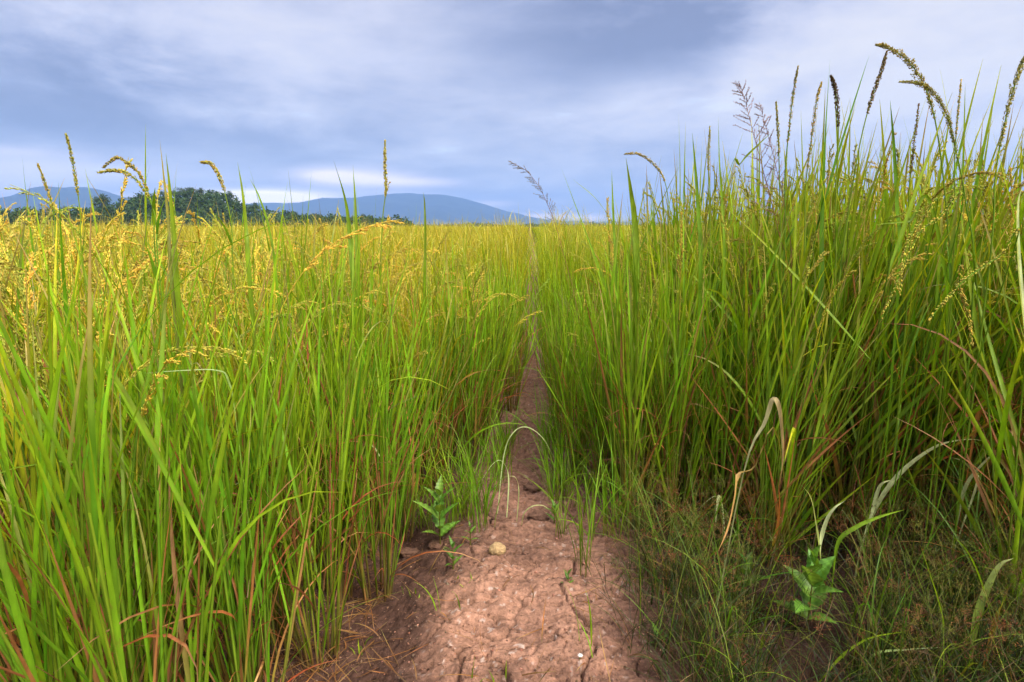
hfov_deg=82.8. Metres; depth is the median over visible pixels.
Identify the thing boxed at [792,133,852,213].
rice clump
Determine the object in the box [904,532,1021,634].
sedge tuft
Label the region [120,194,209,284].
rice clump
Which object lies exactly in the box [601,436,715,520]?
sedge tuft
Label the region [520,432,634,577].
grass tuft
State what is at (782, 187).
feather grass
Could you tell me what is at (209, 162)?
rice stalk
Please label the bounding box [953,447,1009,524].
sedge tuft
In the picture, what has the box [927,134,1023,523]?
rice clump
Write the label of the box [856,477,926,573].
grass tuft
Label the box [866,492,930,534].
grass tuft
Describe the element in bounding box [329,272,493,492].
rice clump
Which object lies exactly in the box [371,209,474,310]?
rice clump
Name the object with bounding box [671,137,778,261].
rice clump
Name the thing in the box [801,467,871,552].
sedge tuft
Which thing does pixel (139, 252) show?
rice clump
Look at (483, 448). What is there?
grass tuft
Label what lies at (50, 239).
rice clump
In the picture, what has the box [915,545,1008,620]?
grass tuft
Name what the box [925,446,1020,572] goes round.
grass tuft
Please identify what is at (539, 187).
feather grass
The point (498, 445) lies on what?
grass tuft
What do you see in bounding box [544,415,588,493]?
grass tuft
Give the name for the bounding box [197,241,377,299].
rice clump
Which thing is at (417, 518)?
grass tuft
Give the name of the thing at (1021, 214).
rice clump
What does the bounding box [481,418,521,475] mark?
grass tuft
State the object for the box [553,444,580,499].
grass tuft
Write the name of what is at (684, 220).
rice clump
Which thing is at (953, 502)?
grass tuft
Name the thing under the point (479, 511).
grass tuft
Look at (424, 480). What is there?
grass tuft
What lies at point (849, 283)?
rice clump
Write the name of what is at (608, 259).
rice clump
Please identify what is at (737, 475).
bent grass
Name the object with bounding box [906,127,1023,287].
rice clump
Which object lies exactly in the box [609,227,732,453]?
rice clump
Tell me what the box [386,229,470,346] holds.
rice clump
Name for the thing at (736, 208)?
rice clump
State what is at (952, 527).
grass tuft
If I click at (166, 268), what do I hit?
rice clump
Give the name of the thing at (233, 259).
rice clump
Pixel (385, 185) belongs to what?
weed stalk
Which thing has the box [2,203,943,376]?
rice field
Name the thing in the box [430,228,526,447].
rice clump
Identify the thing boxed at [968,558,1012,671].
bent grass
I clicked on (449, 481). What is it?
grass tuft
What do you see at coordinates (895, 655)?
sedge tuft
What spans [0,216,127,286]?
rice clump
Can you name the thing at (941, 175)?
rice clump
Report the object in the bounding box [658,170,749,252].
rice clump
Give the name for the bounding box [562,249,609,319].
rice clump
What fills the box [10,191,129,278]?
rice clump
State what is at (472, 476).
grass tuft
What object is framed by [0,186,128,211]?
mountain ridge
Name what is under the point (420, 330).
rice clump
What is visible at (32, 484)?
rice clump
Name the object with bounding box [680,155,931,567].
rice clump
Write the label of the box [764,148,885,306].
rice clump
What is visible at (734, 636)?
sedge tuft
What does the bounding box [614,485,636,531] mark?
grass tuft
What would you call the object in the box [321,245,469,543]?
rice clump
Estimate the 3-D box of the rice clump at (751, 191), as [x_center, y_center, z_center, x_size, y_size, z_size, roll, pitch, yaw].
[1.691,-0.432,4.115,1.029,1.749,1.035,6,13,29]
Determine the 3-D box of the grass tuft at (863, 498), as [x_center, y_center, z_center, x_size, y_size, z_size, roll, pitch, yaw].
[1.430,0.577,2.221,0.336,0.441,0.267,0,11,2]
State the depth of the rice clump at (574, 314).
3.53 m
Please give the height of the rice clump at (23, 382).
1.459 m
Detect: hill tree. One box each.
[93,193,111,207]
[173,187,193,196]
[195,187,204,195]
[220,190,232,198]
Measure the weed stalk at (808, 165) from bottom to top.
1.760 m
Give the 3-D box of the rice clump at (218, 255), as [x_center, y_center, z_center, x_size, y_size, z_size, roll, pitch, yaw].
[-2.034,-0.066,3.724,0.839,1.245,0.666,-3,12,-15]
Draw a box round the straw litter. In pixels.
[29,427,704,681]
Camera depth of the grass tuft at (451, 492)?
2.28 m
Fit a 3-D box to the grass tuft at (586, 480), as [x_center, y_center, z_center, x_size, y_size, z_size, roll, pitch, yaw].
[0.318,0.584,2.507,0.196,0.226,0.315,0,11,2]
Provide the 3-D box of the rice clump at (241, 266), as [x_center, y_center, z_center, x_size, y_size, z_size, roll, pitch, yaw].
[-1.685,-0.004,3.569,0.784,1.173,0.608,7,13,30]
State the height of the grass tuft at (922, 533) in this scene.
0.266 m
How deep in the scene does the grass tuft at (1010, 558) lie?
1.82 m
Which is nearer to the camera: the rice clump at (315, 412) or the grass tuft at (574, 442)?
the rice clump at (315, 412)
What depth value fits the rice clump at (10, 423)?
1.66 m
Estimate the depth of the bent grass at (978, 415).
2.09 m
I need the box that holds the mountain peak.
[240,193,773,225]
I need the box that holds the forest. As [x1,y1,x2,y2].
[0,189,672,227]
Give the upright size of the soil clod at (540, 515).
0.043 m
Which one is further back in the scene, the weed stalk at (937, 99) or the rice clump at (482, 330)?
the rice clump at (482, 330)
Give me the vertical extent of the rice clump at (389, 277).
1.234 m
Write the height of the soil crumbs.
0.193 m
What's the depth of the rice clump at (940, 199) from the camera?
2.81 m
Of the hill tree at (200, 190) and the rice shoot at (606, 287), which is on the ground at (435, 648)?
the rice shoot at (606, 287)
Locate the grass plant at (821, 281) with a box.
[770,57,868,554]
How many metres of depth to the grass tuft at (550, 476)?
2.46 m
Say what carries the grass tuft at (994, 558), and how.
on the ground at (435, 648)
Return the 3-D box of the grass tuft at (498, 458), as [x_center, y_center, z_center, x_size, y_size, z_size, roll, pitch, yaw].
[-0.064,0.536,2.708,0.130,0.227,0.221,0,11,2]
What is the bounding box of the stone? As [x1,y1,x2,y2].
[488,542,505,555]
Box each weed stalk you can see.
[376,140,390,372]
[693,126,710,525]
[754,101,828,537]
[766,65,822,530]
[783,82,821,545]
[806,51,887,552]
[807,75,861,548]
[875,42,984,568]
[883,103,940,558]
[898,74,979,567]
[921,79,980,577]
[949,56,1023,573]
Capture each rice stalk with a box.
[36,162,95,470]
[64,133,110,459]
[96,168,186,548]
[102,155,184,570]
[199,160,277,654]
[625,152,680,522]
[856,198,937,575]
[877,264,973,573]
[878,191,963,557]
[918,227,1019,583]
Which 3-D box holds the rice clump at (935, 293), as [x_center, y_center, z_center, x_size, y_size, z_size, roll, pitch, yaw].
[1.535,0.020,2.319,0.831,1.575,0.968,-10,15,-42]
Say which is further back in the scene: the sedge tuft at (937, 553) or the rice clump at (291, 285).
the rice clump at (291, 285)
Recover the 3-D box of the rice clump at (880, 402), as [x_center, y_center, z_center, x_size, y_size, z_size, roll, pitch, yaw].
[1.502,0.116,2.448,1.007,1.340,0.872,-3,11,-13]
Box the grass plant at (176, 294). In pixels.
[160,145,215,681]
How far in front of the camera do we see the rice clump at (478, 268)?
3.61 m
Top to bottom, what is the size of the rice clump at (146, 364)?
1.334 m
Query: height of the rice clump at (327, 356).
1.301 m
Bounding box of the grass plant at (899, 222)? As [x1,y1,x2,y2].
[877,102,978,553]
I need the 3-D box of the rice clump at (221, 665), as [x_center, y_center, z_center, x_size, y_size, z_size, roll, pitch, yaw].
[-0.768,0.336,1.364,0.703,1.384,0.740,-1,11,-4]
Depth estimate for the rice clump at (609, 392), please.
2.61 m
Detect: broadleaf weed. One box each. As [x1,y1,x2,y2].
[414,475,460,544]
[443,536,463,568]
[461,521,476,544]
[546,499,560,522]
[562,569,573,582]
[651,623,667,643]
[721,551,771,599]
[773,545,842,629]
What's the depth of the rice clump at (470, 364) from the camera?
2.87 m
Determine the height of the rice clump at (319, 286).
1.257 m
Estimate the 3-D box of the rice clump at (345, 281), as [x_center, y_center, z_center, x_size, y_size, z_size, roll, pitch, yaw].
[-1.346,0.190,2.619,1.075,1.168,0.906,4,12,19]
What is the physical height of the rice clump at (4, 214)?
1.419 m
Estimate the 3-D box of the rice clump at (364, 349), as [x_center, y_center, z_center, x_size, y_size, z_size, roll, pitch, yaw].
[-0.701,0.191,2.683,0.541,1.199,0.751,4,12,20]
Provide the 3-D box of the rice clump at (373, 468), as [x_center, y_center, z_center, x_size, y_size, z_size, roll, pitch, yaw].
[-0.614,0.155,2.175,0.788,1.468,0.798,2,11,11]
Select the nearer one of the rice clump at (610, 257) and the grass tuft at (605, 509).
the grass tuft at (605, 509)
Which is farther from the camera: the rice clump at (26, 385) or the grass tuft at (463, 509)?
the grass tuft at (463, 509)
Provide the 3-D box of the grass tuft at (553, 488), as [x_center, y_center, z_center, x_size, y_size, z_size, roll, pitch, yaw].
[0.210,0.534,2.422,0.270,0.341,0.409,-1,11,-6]
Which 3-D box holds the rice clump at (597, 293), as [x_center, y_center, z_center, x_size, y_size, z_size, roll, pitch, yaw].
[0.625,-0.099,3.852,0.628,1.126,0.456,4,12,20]
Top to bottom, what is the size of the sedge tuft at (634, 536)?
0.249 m
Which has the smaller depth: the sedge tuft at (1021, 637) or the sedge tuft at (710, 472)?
the sedge tuft at (1021, 637)
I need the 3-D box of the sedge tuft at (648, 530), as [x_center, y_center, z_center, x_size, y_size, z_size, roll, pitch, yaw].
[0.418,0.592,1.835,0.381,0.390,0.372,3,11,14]
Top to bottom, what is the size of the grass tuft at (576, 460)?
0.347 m
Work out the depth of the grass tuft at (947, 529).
2.21 m
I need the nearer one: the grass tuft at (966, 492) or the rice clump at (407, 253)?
the grass tuft at (966, 492)
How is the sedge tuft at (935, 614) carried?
on the ground at (435, 648)
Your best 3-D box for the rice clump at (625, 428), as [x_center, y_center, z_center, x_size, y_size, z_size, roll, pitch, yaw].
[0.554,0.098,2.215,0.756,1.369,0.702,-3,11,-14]
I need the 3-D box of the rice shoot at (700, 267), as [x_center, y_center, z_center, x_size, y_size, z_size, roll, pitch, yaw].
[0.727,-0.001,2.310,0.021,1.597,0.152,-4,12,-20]
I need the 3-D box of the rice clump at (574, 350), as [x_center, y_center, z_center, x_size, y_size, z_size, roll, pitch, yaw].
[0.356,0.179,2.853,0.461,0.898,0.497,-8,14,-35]
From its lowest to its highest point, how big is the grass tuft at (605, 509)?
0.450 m
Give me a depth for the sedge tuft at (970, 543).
1.79 m
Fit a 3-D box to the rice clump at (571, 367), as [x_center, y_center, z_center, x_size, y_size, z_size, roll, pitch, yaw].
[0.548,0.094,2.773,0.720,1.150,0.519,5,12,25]
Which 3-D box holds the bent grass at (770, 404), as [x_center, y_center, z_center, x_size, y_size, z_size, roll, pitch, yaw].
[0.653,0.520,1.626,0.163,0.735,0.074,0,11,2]
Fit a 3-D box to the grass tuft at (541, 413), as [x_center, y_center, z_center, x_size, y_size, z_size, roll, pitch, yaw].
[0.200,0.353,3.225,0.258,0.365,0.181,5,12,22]
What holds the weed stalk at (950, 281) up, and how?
on the ground at (435, 648)
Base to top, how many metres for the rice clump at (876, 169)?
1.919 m
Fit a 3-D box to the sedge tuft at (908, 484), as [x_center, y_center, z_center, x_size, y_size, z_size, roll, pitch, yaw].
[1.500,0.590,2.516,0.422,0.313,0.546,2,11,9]
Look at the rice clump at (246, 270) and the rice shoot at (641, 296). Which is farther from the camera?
the rice clump at (246, 270)
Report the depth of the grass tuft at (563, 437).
2.88 m
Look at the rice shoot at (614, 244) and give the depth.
2.52 m
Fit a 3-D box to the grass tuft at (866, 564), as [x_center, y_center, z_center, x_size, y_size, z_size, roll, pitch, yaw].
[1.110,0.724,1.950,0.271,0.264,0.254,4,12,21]
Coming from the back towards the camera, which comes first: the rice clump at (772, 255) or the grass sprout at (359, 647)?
the rice clump at (772, 255)
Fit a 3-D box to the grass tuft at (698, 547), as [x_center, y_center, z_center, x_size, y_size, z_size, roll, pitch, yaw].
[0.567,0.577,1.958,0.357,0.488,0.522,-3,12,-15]
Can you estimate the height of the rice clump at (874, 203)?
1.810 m
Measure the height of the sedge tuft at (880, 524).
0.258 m
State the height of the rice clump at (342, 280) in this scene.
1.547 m
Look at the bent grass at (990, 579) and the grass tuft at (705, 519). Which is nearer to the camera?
the bent grass at (990, 579)
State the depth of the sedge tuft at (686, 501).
2.17 m
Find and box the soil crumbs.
[262,508,669,681]
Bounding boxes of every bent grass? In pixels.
[151,369,267,681]
[362,446,379,562]
[483,460,518,521]
[497,426,546,513]
[521,505,546,524]
[693,495,724,560]
[713,397,783,628]
[718,427,797,626]
[803,487,842,628]
[819,631,937,681]
[828,510,901,615]
[854,439,981,578]
[921,531,993,662]
[948,449,1014,565]
[957,384,989,533]
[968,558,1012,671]
[1016,185,1023,652]
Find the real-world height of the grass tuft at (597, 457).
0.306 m
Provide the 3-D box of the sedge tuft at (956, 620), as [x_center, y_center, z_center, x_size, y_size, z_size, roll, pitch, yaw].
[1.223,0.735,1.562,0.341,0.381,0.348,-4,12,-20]
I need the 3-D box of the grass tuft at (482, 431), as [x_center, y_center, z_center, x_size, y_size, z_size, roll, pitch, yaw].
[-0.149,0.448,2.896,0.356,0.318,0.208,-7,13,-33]
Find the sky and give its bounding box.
[0,0,1023,221]
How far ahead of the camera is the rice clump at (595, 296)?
3.47 m
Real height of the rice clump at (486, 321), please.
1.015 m
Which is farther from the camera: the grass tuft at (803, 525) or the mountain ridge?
the mountain ridge
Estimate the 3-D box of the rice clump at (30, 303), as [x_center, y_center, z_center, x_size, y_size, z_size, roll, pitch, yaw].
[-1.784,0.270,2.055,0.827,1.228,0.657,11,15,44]
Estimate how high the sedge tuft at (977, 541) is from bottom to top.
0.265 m
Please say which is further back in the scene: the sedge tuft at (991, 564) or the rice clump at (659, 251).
the rice clump at (659, 251)
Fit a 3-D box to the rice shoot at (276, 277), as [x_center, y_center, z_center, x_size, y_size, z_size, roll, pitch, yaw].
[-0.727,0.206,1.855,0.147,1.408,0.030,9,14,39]
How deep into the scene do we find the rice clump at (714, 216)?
3.10 m
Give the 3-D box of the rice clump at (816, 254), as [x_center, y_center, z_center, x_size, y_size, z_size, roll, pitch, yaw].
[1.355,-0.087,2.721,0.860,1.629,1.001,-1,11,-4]
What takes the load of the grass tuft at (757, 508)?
on the ground at (435, 648)
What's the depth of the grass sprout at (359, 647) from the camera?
1.69 m
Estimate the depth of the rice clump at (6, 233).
2.26 m
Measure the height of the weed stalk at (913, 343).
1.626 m
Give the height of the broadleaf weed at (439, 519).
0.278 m
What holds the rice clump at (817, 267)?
on the ground at (435, 648)
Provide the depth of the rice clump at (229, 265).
3.07 m
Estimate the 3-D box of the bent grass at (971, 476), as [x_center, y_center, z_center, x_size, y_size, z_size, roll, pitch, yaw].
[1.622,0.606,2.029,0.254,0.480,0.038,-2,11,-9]
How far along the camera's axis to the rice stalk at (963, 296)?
1.67 m
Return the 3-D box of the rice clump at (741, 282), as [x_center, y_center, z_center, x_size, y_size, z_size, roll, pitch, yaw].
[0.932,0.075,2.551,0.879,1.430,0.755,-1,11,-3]
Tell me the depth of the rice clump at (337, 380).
2.45 m
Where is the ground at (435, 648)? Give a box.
[5,228,1023,681]
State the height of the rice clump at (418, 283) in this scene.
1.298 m
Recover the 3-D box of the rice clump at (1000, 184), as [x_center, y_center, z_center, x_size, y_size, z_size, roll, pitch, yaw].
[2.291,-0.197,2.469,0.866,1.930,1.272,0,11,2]
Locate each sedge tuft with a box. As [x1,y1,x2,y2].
[565,490,692,572]
[588,448,713,535]
[597,470,690,569]
[598,498,760,601]
[599,456,709,595]
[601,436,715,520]
[608,513,725,583]
[614,476,659,544]
[614,484,760,624]
[620,468,666,531]
[624,477,698,561]
[628,468,741,575]
[635,521,764,667]
[641,453,759,517]
[645,512,839,650]
[646,529,745,616]
[648,508,759,616]
[656,489,724,566]
[659,450,757,552]
[666,574,830,681]
[669,509,778,587]
[671,458,746,538]
[675,511,801,617]
[676,439,758,547]
[680,559,783,676]
[681,435,720,500]
[688,478,784,561]
[690,496,783,580]
[697,443,778,536]
[699,598,809,681]
[762,497,876,559]
[772,473,838,543]
[775,506,969,625]
[785,464,832,533]
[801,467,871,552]
[802,492,932,595]
[802,572,960,681]
[803,510,948,676]
[814,444,908,526]
[815,465,870,522]
[822,482,931,578]
[823,452,934,514]
[830,607,956,681]
[835,457,943,537]
[844,457,1020,565]
[845,551,1023,668]
[846,496,929,580]
[847,494,1022,628]
[848,497,959,619]
[851,551,1003,681]
[853,543,937,638]
[859,589,980,681]
[863,446,989,520]
[872,463,939,526]
[872,499,999,615]
[891,499,962,574]
[899,531,1023,647]
[901,465,1014,549]
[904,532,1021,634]
[907,486,1003,549]
[910,540,1023,675]
[912,483,1013,566]
[916,562,1023,681]
[918,566,1023,680]
[930,518,1023,605]
[933,552,1023,679]
[944,509,1008,590]
[944,535,1023,659]
[951,518,1018,602]
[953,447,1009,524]
[960,532,1023,623]
[960,536,1022,653]
[972,526,1023,601]
[988,497,1022,608]
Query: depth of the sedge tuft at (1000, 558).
1.82 m
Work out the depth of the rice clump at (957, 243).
2.85 m
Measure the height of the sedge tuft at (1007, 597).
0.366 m
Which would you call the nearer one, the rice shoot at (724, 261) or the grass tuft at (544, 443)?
the rice shoot at (724, 261)
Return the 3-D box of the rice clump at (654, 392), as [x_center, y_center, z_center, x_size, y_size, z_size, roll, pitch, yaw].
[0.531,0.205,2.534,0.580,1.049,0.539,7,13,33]
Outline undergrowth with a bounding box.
[551,418,1023,681]
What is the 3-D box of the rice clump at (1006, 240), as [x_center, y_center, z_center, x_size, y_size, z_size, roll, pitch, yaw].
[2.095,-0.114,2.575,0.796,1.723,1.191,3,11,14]
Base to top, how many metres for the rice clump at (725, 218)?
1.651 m
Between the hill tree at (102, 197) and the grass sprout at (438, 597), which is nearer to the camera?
the grass sprout at (438, 597)
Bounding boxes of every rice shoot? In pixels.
[238,166,276,612]
[251,181,308,608]
[335,166,369,541]
[353,171,369,530]
[423,193,427,496]
[561,168,618,399]
[575,181,654,501]
[612,183,616,401]
[626,160,639,506]
[655,133,770,506]
[669,138,680,513]
[692,135,702,520]
[713,125,725,530]
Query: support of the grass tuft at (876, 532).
on the ground at (435, 648)
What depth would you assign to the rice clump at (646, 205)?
3.88 m
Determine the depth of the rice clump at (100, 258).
2.67 m
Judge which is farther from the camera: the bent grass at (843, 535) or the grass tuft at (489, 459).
the grass tuft at (489, 459)
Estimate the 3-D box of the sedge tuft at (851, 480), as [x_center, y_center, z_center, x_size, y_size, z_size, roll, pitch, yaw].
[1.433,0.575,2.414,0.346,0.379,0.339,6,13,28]
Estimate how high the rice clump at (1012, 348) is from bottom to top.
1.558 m
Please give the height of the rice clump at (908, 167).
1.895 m
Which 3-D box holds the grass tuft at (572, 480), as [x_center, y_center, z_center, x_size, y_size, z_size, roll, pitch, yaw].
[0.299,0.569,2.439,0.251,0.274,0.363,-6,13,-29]
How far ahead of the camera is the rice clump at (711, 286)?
2.74 m
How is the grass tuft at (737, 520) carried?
on the ground at (435, 648)
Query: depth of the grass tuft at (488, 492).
2.39 m
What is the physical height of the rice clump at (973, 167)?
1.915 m
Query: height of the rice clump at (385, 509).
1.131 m
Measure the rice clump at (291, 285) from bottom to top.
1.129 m
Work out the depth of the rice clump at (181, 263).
3.41 m
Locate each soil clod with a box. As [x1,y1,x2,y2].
[398,547,419,557]
[427,540,442,548]
[491,513,511,521]
[523,481,541,491]
[529,510,548,520]
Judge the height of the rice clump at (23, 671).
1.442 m
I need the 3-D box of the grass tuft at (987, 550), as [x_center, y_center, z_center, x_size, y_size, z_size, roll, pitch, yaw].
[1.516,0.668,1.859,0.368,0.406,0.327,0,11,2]
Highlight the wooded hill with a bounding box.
[126,199,304,226]
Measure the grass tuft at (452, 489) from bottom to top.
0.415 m
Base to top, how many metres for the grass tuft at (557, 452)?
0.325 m
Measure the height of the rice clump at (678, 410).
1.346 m
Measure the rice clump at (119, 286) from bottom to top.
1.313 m
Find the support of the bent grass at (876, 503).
on the ground at (435, 648)
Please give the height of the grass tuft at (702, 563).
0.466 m
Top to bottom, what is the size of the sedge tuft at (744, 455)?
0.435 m
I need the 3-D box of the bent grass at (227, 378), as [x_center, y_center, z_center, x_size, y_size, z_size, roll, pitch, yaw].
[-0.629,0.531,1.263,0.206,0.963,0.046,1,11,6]
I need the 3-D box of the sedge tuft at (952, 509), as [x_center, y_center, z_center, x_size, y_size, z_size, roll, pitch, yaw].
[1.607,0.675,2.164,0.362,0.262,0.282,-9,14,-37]
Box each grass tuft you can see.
[395,500,418,534]
[399,472,434,529]
[401,439,444,511]
[401,452,443,496]
[401,457,445,504]
[402,470,441,528]
[408,494,426,528]
[414,433,473,535]
[414,488,454,529]
[419,439,492,533]
[420,460,474,505]
[423,402,503,504]
[431,449,480,517]
[440,453,496,517]
[442,440,497,483]
[446,440,496,509]
[447,440,495,476]
[448,457,486,516]
[451,436,509,532]
[452,425,493,466]
[453,489,481,521]
[454,487,475,520]
[460,397,499,456]
[466,418,500,466]
[466,462,507,512]
[468,398,509,455]
[475,423,507,490]
[478,414,551,463]
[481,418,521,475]
[484,407,521,444]
[488,395,524,447]
[488,419,517,456]
[488,441,511,481]
[489,414,522,473]
[490,392,530,456]
[494,418,516,454]
[503,379,576,455]
[509,436,609,507]
[510,382,573,462]
[515,400,561,472]
[517,423,576,493]
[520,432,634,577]
[523,422,602,483]
[526,389,559,457]
[529,428,594,514]
[532,437,592,498]
[534,384,562,435]
[538,419,585,482]
[539,438,606,507]
[543,411,574,460]
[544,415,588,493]
[546,487,577,539]
[550,425,586,478]
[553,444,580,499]
[554,414,604,468]
[558,453,618,520]
[558,469,606,539]
[560,450,589,483]
[566,452,597,498]
[569,430,608,480]
[569,472,774,588]
[573,427,631,536]
[588,461,642,541]
[594,444,660,527]
[595,437,662,528]
[596,463,679,544]
[602,449,722,578]
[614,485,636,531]
[629,457,771,589]
[633,456,726,547]
[669,516,793,671]
[671,450,725,503]
[675,471,718,546]
[686,522,799,606]
[696,468,750,533]
[698,443,857,594]
[706,489,767,541]
[719,478,837,536]
[727,478,806,559]
[738,499,832,565]
[743,443,889,534]
[770,449,911,537]
[785,507,854,552]
[788,538,974,640]
[800,428,906,514]
[807,537,915,678]
[813,451,988,608]
[821,459,885,526]
[821,505,883,598]
[821,588,923,662]
[841,433,924,554]
[852,508,888,556]
[854,390,1019,556]
[855,491,981,564]
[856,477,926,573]
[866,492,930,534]
[879,465,1023,635]
[881,459,1005,575]
[902,497,945,536]
[913,458,1016,533]
[915,542,999,599]
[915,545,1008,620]
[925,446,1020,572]
[926,469,997,551]
[928,508,977,549]
[937,492,984,558]
[943,489,1020,621]
[953,539,1023,614]
[975,466,1016,546]
[975,512,1023,609]
[978,510,1022,613]
[997,461,1022,541]
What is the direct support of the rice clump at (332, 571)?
on the ground at (435, 648)
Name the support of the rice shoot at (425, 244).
on the ground at (435, 648)
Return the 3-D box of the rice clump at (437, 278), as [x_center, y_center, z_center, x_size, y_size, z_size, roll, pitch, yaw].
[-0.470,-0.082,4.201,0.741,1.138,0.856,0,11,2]
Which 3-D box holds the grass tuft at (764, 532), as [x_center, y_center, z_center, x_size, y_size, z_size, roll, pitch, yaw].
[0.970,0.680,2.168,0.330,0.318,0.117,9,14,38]
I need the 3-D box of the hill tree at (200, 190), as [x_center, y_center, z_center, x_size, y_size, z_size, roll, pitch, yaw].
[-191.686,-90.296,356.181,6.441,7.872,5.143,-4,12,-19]
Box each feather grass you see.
[509,161,583,366]
[732,81,796,549]
[754,103,791,442]
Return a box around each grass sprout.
[348,637,370,654]
[419,578,460,609]
[489,662,506,681]
[567,589,592,657]
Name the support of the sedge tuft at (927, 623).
on the ground at (435, 648)
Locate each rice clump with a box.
[0,157,318,540]
[0,169,128,393]
[0,181,404,619]
[0,182,269,681]
[0,183,76,665]
[0,184,279,681]
[0,186,296,681]
[0,188,337,681]
[0,192,326,681]
[0,200,285,671]
[0,202,46,280]
[0,204,214,681]
[0,205,166,327]
[0,209,285,671]
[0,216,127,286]
[0,221,342,681]
[0,234,125,620]
[0,247,95,622]
[0,273,247,681]
[0,291,43,603]
[1,211,127,328]
[1,220,189,370]
[1,227,161,386]
[2,178,79,370]
[2,192,200,416]
[2,194,83,287]
[2,248,213,591]
[3,212,156,546]
[3,226,104,401]
[3,263,58,553]
[3,271,100,394]
[4,130,278,535]
[4,219,138,348]
[6,204,158,294]
[6,269,250,575]
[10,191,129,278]
[17,211,189,379]
[31,249,227,349]
[38,211,233,291]
[40,238,278,451]
[57,211,398,681]
[60,221,277,472]
[62,230,217,428]
[65,180,289,489]
[65,199,235,346]
[65,278,304,655]
[73,170,197,452]
[92,239,244,309]
[100,229,299,330]
[106,171,294,514]
[106,230,164,284]
[112,216,214,429]
[112,231,233,294]
[114,235,159,311]
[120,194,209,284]
[122,208,346,363]
[123,240,373,567]
[132,229,291,298]
[132,249,344,555]
[133,233,380,449]
[134,251,327,440]
[138,228,284,386]
[151,259,361,482]
[153,236,371,661]
[174,309,379,510]
[178,207,326,292]
[184,257,437,671]
[186,167,349,362]
[194,216,446,555]
[196,233,333,347]
[197,194,428,602]
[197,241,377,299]
[204,187,328,302]
[205,236,243,310]
[208,240,349,344]
[218,218,338,453]
[218,249,349,448]
[219,232,396,588]
[219,238,425,513]
[219,252,299,307]
[222,224,403,331]
[227,218,394,299]
[233,269,325,338]
[234,234,326,299]
[237,187,458,558]
[251,172,378,444]
[263,214,438,374]
[268,277,489,603]
[272,241,399,366]
[273,221,391,447]
[280,209,429,300]
[282,291,399,512]
[287,247,463,441]
[289,243,364,295]
[295,250,397,366]
[298,215,483,457]
[300,240,456,426]
[308,219,419,287]
[308,269,467,507]
[314,229,389,367]
[316,252,410,497]
[317,280,460,463]
[320,242,448,376]
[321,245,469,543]
[323,274,504,483]
[324,253,472,466]
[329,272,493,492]
[331,227,430,371]
[346,249,481,385]
[349,273,484,441]
[354,252,433,411]
[361,239,474,323]
[362,271,493,438]
[363,255,451,296]
[365,219,527,493]
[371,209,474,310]
[373,252,519,461]
[385,257,487,360]
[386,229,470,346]
[396,230,534,440]
[397,271,542,435]
[398,273,483,368]
[399,257,502,447]
[403,236,496,360]
[409,241,523,468]
[415,258,523,414]
[416,252,497,417]
[426,228,553,429]
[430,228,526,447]
[433,224,524,397]
[454,238,518,340]
[455,243,520,406]
[459,254,517,344]
[460,239,537,359]
[471,234,548,393]
[482,256,551,412]
[514,275,598,419]
[518,263,598,450]
[523,289,612,478]
[530,268,577,391]
[531,296,581,400]
[533,276,591,381]
[536,264,705,496]
[536,286,608,451]
[542,285,618,426]
[543,277,612,407]
[545,283,579,357]
[546,195,748,527]
[547,241,613,383]
[547,274,657,476]
[550,241,610,332]
[550,254,644,419]
[550,271,708,467]
[553,239,659,385]
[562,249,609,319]
[563,253,653,361]
[565,285,713,453]
[566,236,658,308]
[570,263,641,396]
[572,262,643,456]
[573,235,669,421]
[574,245,641,371]
[575,167,686,290]
[576,281,703,489]
[577,207,658,359]
[578,159,740,295]
[580,202,672,309]
[582,200,763,423]
[589,229,670,423]
[594,160,788,347]
[595,203,691,342]
[598,269,723,488]
[605,204,795,530]
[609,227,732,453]
[615,139,727,287]
[617,156,746,344]
[626,160,777,431]
[626,261,774,511]
[627,246,697,324]
[628,196,817,502]
[638,132,783,334]
[639,125,780,291]
[640,178,791,462]
[641,121,879,423]
[650,243,768,477]
[655,161,761,262]
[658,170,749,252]
[660,141,786,307]
[663,150,894,495]
[668,170,768,289]
[669,126,866,519]
[670,160,779,266]
[670,231,807,534]
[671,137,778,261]
[676,163,795,431]
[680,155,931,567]
[685,139,875,480]
[687,123,891,414]
[700,166,920,539]
[702,147,876,396]
[702,161,896,497]
[704,90,1003,513]
[708,139,901,387]
[714,206,1021,506]
[715,161,774,221]
[718,158,806,241]
[719,111,950,449]
[724,94,1023,533]
[734,103,903,246]
[735,177,824,257]
[742,147,817,235]
[745,106,1006,472]
[751,101,1023,493]
[758,131,981,473]
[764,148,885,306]
[780,102,1015,246]
[780,154,1023,531]
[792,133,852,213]
[794,143,905,247]
[803,81,1023,508]
[811,149,1023,540]
[827,131,1023,508]
[832,99,1022,454]
[839,67,1023,536]
[841,129,975,253]
[867,109,1023,264]
[868,60,1023,472]
[874,140,993,304]
[875,128,945,217]
[876,100,1021,474]
[882,154,1013,444]
[883,132,1023,625]
[896,160,1023,483]
[900,157,960,283]
[902,178,1023,523]
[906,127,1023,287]
[909,110,1022,211]
[912,102,1022,231]
[914,118,1023,351]
[914,123,1023,480]
[914,183,1021,505]
[920,104,1023,479]
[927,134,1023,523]
[932,169,1023,499]
[956,161,1023,265]
[958,134,1023,352]
[959,200,1023,529]
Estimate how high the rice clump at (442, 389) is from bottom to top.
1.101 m
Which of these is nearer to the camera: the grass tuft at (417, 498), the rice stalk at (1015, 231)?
the rice stalk at (1015, 231)
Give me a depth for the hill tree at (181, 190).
351.73 m
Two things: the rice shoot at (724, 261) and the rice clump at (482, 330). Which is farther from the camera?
the rice clump at (482, 330)
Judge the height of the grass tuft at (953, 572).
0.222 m
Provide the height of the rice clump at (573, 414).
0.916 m
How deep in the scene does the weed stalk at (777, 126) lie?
2.13 m

